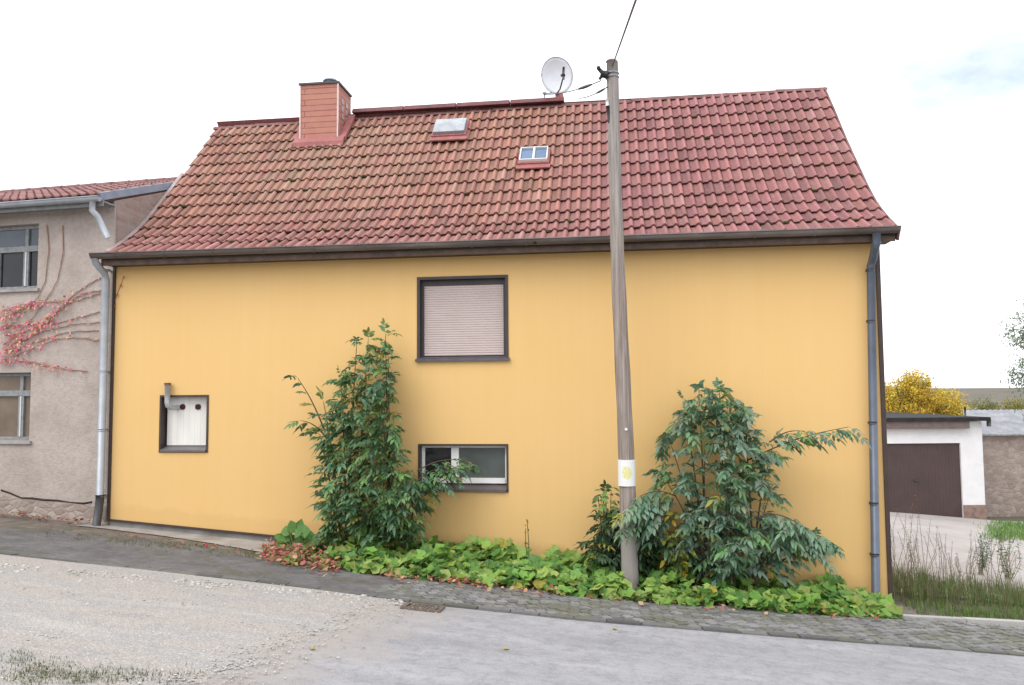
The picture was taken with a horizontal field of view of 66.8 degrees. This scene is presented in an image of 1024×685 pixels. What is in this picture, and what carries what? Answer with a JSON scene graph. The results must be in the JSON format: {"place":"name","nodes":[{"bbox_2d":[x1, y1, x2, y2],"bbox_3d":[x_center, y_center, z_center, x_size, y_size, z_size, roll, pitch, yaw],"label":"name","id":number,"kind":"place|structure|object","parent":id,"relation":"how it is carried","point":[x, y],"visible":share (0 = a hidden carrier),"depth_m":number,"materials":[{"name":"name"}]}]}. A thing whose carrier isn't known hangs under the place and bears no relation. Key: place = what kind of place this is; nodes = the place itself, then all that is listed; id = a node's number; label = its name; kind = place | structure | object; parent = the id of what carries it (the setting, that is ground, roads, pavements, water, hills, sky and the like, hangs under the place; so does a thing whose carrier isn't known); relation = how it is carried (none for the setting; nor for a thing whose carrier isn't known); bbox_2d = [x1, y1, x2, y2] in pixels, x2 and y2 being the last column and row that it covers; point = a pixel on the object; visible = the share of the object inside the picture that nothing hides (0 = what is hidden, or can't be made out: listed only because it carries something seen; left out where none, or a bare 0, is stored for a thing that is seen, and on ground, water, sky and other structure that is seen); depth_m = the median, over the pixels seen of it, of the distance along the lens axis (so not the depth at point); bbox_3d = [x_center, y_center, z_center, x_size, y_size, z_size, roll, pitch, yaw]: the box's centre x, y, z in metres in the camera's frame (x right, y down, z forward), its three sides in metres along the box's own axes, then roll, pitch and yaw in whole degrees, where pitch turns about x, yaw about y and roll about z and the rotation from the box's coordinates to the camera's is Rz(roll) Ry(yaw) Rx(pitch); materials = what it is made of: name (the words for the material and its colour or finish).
{"place":"outdoors","nodes":[
{"label":"outdoors","id":0,"kind":"place"},
{"bbox_2d":[76,524,303,554],"bbox_3d":[-4.666,2.809,11.036,3.600,0.302,0.983,-1,-4,7],"label":"apron","id":1,"kind":"object","parent":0,"point":[247,544],"visible":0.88,"depth_m":11.25,"materials":[{"name":"concrete"}]},
{"bbox_2d":[0,528,436,597],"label":"asphalt path","id":2,"kind":"structure","parent":0,"point":[55,544],"depth_m":9.36,"materials":[{"name":"grey asphalt"}]},
{"bbox_2d":[0,514,980,647],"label":"earth border","id":3,"kind":"object","parent":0,"point":[15,522],"visible":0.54,"depth_m":10.90,"materials":[{"name":"brown soil"}]},
{"bbox_2d":[273,519,376,552],"bbox_3d":[-2.567,2.643,10.519,1.522,0.451,0.372,-1,-4,15],"label":"plant","id":4,"kind":"object","parent":3,"relation":"on","point":[300,530],"visible":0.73,"depth_m":10.60,"materials":[{"name":"green plant"}]},
{"bbox_2d":[282,318,483,557],"bbox_3d":[-1.828,1.308,10.597,2.834,3.382,1.325,-1,-4,7],"label":"shrub","id":5,"kind":"object","parent":3,"relation":"on","point":[388,519],"visible":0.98,"depth_m":10.60,"materials":[{"name":"green plant"}]},
{"bbox_2d":[2,511,880,648],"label":"dry leaves","id":6,"kind":"object","parent":3,"relation":"on","point":[270,550],"visible":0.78,"depth_m":9.59,"materials":[{"name":"brown plant"}]},
{"bbox_2d":[524,519,528,548],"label":"plant","id":7,"kind":"object","parent":3,"relation":"on","point":[525,543],"visible":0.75,"depth_m":10.70,"materials":[{"name":"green plant"}]},
{"bbox_2d":[281,524,903,618],"bbox_3d":[0.933,2.937,9.850,7.653,0.987,1.910,-1,-4,7],"label":"ground cover","id":8,"kind":"object","parent":3,"relation":"on","point":[520,566],"visible":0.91,"depth_m":9.51,"materials":[{"name":"green plant"}]},
{"bbox_2d":[592,484,620,555],"bbox_3d":[1.237,2.519,10.256,0.381,1.282,0.370,2,-5,-37],"label":"plant","id":9,"kind":"object","parent":3,"relation":"on","point":[604,508],"visible":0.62,"depth_m":10.27,"materials":[{"name":"green plant"}]},
{"bbox_2d":[596,58,638,590],"bbox_3d":[1.358,-0.155,9.989,0.437,7.164,0.242,-1,-4,7],"label":"utility pole","id":10,"kind":"object","parent":3,"relation":"on","point":[627,489],"visible":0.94,"depth_m":9.90,"materials":[{"name":"grey wood"}]},
{"bbox_2d":[544,80,600,94],"bbox_3d":[0.877,-3.987,12.203,0.044,1.405,4.049,0,-4,-8],"label":"service cable","id":11,"kind":"object","parent":10,"relation":"attached to","point":[585,86],"visible":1,"depth_m":11.16,"materials":[{"name":"black rubber"}]},
{"bbox_2d":[579,87,607,98],"bbox_3d":[1.231,-3.887,12.130,0.036,1.355,3.860,0,-4,0],"label":"service cable","id":12,"kind":"object","parent":10,"relation":"attached to","point":[600,91],"visible":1,"depth_m":11.07,"materials":[{"name":"black rubber"}]},
{"bbox_2d":[612,0,636,65],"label":"overhead cable","id":13,"kind":"object","parent":10,"relation":"attached to","point":[631,12],"visible":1,"depth_m":6.58,"materials":[{"name":"black rubber"}]},
{"bbox_2d":[573,480,669,574],"bbox_3d":[1.450,2.525,10.175,1.308,1.428,1.073,-1,-4,7],"label":"shrub","id":14,"kind":"object","parent":3,"relation":"on","point":[609,555],"visible":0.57,"depth_m":10.06,"materials":[{"name":"green plant"}]},
{"bbox_2d":[660,511,704,589],"bbox_3d":[2.118,2.630,9.635,0.576,1.082,0.480,-3,-5,37],"label":"plant","id":15,"kind":"object","parent":3,"relation":"on","point":[673,542],"visible":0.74,"depth_m":9.64,"materials":[{"name":"green plant"}]},
{"bbox_2d":[611,377,871,587],"bbox_3d":[2.839,1.833,9.816,3.193,2.821,1.597,-1,-4,7],"label":"shrub","id":16,"kind":"object","parent":3,"relation":"on","point":[778,534],"visible":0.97,"depth_m":9.77,"materials":[{"name":"green plant"}]},
{"bbox_2d":[0,0,1023,387],"label":"sky","id":17,"kind":"structure","parent":0,"point":[926,96],"materials":[{"name":"white"}]},
{"bbox_2d":[190,604,1023,684],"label":"road","id":18,"kind":"structure","parent":0,"point":[452,646],"depth_m":6.61,"materials":[{"name":"grey asphalt"}]},
{"bbox_2d":[0,554,436,684],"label":"gravel","id":19,"kind":"structure","parent":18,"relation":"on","point":[138,636],"depth_m":6.53,"materials":[{"name":"beige gravel"}]},
{"bbox_2d":[400,602,444,612],"bbox_3d":[-0.895,2.664,7.802,0.401,0.074,0.269,-1,-4,7],"label":"drain grate","id":20,"kind":"object","parent":18,"relation":"on","point":[423,608],"visible":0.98,"depth_m":7.78,"materials":[{"name":"metal"}]},
{"bbox_2d":[0,551,1023,655],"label":"kerb","id":21,"kind":"structure","parent":18,"relation":"on","point":[703,628],"depth_m":7.88,"materials":[{"name":"stone"}]},
{"bbox_2d":[367,577,1023,652],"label":"pavement","id":22,"kind":"structure","parent":0,"point":[989,637],"depth_m":8.52,"materials":[{"name":"stone"}]},
{"bbox_2d":[885,388,1023,627],"bbox_3d":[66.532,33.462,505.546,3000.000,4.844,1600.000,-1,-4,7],"label":"ground","id":23,"kind":"structure","parent":0,"point":[999,394],"depth_m":148.46,"materials":[{"name":"green plant"}]},
{"bbox_2d":[0,173,183,524],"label":"house","id":24,"kind":"structure","parent":23,"relation":"on","point":[48,440],"depth_m":12.14,"materials":[{"name":"grey paint"}]},
{"bbox_2d":[0,373,31,443],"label":"window","id":25,"kind":"structure","parent":24,"relation":"in","point":[15,388],"depth_m":12.37,"materials":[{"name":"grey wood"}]},
{"bbox_2d":[0,225,39,292],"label":"window","id":26,"kind":"structure","parent":24,"relation":"in","point":[18,245],"depth_m":12.53,"materials":[{"name":"grey wood"}]},
{"bbox_2d":[0,225,123,373],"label":"creeper","id":27,"kind":"object","parent":24,"relation":"attached to","point":[20,340],"visible":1,"depth_m":12.18,"materials":[{"name":"red plant"}]},
{"bbox_2d":[89,77,900,597],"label":"house","id":28,"kind":"structure","parent":23,"relation":"on","point":[463,249],"depth_m":11.40,"materials":[{"name":"paint"}]},
{"bbox_2d":[159,383,208,452],"bbox_3d":[-4.935,1.132,11.720,0.785,1.044,0.288,-1,-4,7],"label":"window","id":29,"kind":"structure","parent":28,"relation":"in","point":[183,419],"depth_m":11.79,"materials":[{"name":"white paint"}]},
{"bbox_2d":[429,118,469,141],"bbox_3d":[-1.096,-3.765,13.785,0.660,0.507,0.444,-1,-4,7],"label":"roof window","id":30,"kind":"structure","parent":28,"relation":"in","point":[455,128],"depth_m":13.64,"materials":[{"name":"metal"}]},
{"bbox_2d":[415,275,509,361],"bbox_3d":[-0.711,-0.344,11.287,1.382,1.239,0.210,-1,-4,7],"label":"window","id":31,"kind":"structure","parent":28,"relation":"in","point":[428,350],"depth_m":11.31,"materials":[{"name":"paint"}]},
{"bbox_2d":[418,444,508,492],"bbox_3d":[-0.690,1.797,11.177,1.311,0.682,0.235,-1,-4,7],"label":"window","id":32,"kind":"structure","parent":28,"relation":"in","point":[491,460],"depth_m":11.18,"materials":[{"name":"brown paint"}]},
{"bbox_2d":[516,146,550,169],"bbox_3d":[0.364,-3.048,12.855,0.560,0.468,0.429,-1,-4,7],"label":"roof window","id":33,"kind":"structure","parent":28,"relation":"in","point":[536,157],"depth_m":12.76,"materials":[{"name":"blue glass"}]},
{"bbox_2d":[541,56,572,97],"bbox_3d":[0.810,-4.806,14.021,0.573,0.778,0.601,-1,-4,7],"label":"satellite dish","id":34,"kind":"object","parent":28,"relation":"attached to","point":[556,74],"visible":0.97,"depth_m":14.14,"materials":[{"name":"metal"}]},
{"bbox_2d":[0,519,1023,684],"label":"grass","id":35,"kind":"structure","parent":23,"relation":"on","point":[922,583],"depth_m":10.52,"materials":[{"name":"green plant"}]},
{"bbox_2d":[885,368,975,415],"bbox_3d":[15.576,3.340,29.961,4.578,4.746,2.476,-1,-4,7],"label":"tree","id":36,"kind":"object","parent":23,"relation":"on","point":[916,389],"visible":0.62,"depth_m":29.63,"materials":[{"name":"yellow plant"}]},
{"bbox_2d":[886,407,990,519],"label":"garage","id":37,"kind":"structure","parent":23,"relation":"on","point":[935,465],"depth_m":22.62,"materials":[{"name":"paint"}]},
{"bbox_2d":[887,443,961,517],"bbox_3d":[11.766,4.065,22.622,2.614,2.242,0.080,0,-4,0],"label":"door","id":38,"kind":"structure","parent":37,"relation":"in","point":[928,471],"depth_m":22.63,"materials":[{"name":"paint"}]},
{"bbox_2d":[903,614,1023,626],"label":"kerbstone","id":39,"kind":"object","parent":23,"relation":"on","point":[1005,622],"visible":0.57,"depth_m":9.46,"materials":[{"name":"concrete"}]},
{"bbox_2d":[962,396,1003,409],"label":"bush","id":40,"kind":"object","parent":23,"relation":"on","point":[991,405],"visible":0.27,"depth_m":45.85,"materials":[{"name":"green plant"}]},
{"bbox_2d":[963,409,1023,516],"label":"shed","id":41,"kind":"structure","parent":23,"relation":"on","point":[1003,446],"depth_m":23.59,"materials":[{"name":"beige stone"}]},
{"bbox_2d":[993,395,1023,409],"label":"bush","id":42,"kind":"object","parent":23,"relation":"on","point":[1018,405],"visible":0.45,"depth_m":43.77,"materials":[{"name":"green plant"}]},
{"bbox_2d":[890,512,1023,603],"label":"yard","id":43,"kind":"structure","parent":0,"point":[955,530],"depth_m":16.41,"materials":[{"name":"grey concrete"}]},
{"bbox_2d":[890,507,905,577],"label":"weed","id":44,"kind":"object","parent":43,"relation":"on","point":[894,544],"visible":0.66,"depth_m":11.91,"materials":[{"name":"brown plant"}]},
{"bbox_2d":[892,531,913,575],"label":"weed","id":45,"kind":"object","parent":43,"relation":"on","point":[905,556],"visible":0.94,"depth_m":11.57,"materials":[{"name":"brown plant"}]},
{"bbox_2d":[898,532,918,575],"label":"weed","id":46,"kind":"object","parent":43,"relation":"on","point":[910,558],"visible":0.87,"depth_m":11.59,"materials":[{"name":"brown plant"}]},
{"bbox_2d":[897,494,920,570],"bbox_3d":[6.409,3.095,12.583,0.414,1.318,0.303,-3,-4,31],"label":"weed","id":47,"kind":"object","parent":43,"relation":"on","point":[910,537],"visible":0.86,"depth_m":12.55,"materials":[{"name":"brown plant"}]},
{"bbox_2d":[906,537,921,575],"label":"weed","id":48,"kind":"object","parent":43,"relation":"on","point":[917,555],"visible":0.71,"depth_m":12.14,"materials":[{"name":"brown plant"}]},
{"bbox_2d":[919,519,936,573],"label":"weed","id":49,"kind":"object","parent":43,"relation":"on","point":[927,548],"visible":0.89,"depth_m":12.55,"materials":[{"name":"brown plant"}]},
{"bbox_2d":[923,536,942,585],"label":"weed","id":50,"kind":"object","parent":43,"relation":"on","point":[935,560],"visible":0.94,"depth_m":11.43,"materials":[{"name":"brown plant"}]},
{"bbox_2d":[934,534,947,575],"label":"weed","id":51,"kind":"object","parent":43,"relation":"on","point":[943,566],"visible":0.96,"depth_m":12.36,"materials":[{"name":"brown plant"}]},
{"bbox_2d":[944,541,953,580],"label":"weed","id":52,"kind":"object","parent":43,"relation":"on","point":[951,562],"visible":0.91,"depth_m":11.98,"materials":[{"name":"brown plant"}]},
{"bbox_2d":[954,553,961,575],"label":"weed","id":53,"kind":"object","parent":43,"relation":"on","point":[956,565],"visible":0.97,"depth_m":12.70,"materials":[{"name":"brown plant"}]},
{"bbox_2d":[964,533,976,590],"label":"weed","id":54,"kind":"object","parent":43,"relation":"on","point":[966,573],"visible":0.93,"depth_m":11.46,"materials":[{"name":"brown plant"}]},
{"bbox_2d":[970,549,977,578],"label":"weed","id":55,"kind":"object","parent":43,"relation":"on","point":[973,564],"visible":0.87,"depth_m":12.54,"materials":[{"name":"brown plant"}]},
{"bbox_2d":[976,542,984,575],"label":"weed","id":56,"kind":"object","parent":43,"relation":"on","point":[979,559],"visible":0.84,"depth_m":12.98,"materials":[{"name":"green plant"}]},
{"bbox_2d":[974,535,996,587],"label":"weed","id":57,"kind":"object","parent":43,"relation":"on","point":[985,563],"visible":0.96,"depth_m":11.79,"materials":[{"name":"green plant"}]},
{"bbox_2d":[977,533,994,574],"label":"weed","id":58,"kind":"object","parent":43,"relation":"on","point":[982,561],"visible":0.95,"depth_m":13.00,"materials":[{"name":"green plant"}]},
{"bbox_2d":[990,537,1005,581],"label":"weed","id":59,"kind":"object","parent":43,"relation":"on","point":[999,548],"visible":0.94,"depth_m":12.25,"materials":[{"name":"green plant"}]},
{"bbox_2d":[993,527,1021,584],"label":"weed","id":60,"kind":"object","parent":43,"relation":"on","point":[1006,574],"visible":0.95,"depth_m":12.27,"materials":[{"name":"green plant"}]},
{"bbox_2d":[1001,545,1015,579],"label":"weed","id":61,"kind":"object","parent":43,"relation":"on","point":[1007,561],"visible":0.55,"depth_m":12.74,"materials":[{"name":"green plant"}]},
{"bbox_2d":[995,294,1023,420],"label":"tree","id":62,"kind":"object","parent":43,"relation":"on","point":[1016,342],"visible":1,"depth_m":20.23,"materials":[{"name":"green plant"}]},
{"bbox_2d":[1008,547,1019,578],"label":"weed","id":63,"kind":"object","parent":43,"relation":"on","point":[1012,564],"visible":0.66,"depth_m":12.84,"materials":[{"name":"green plant"}]}
]}

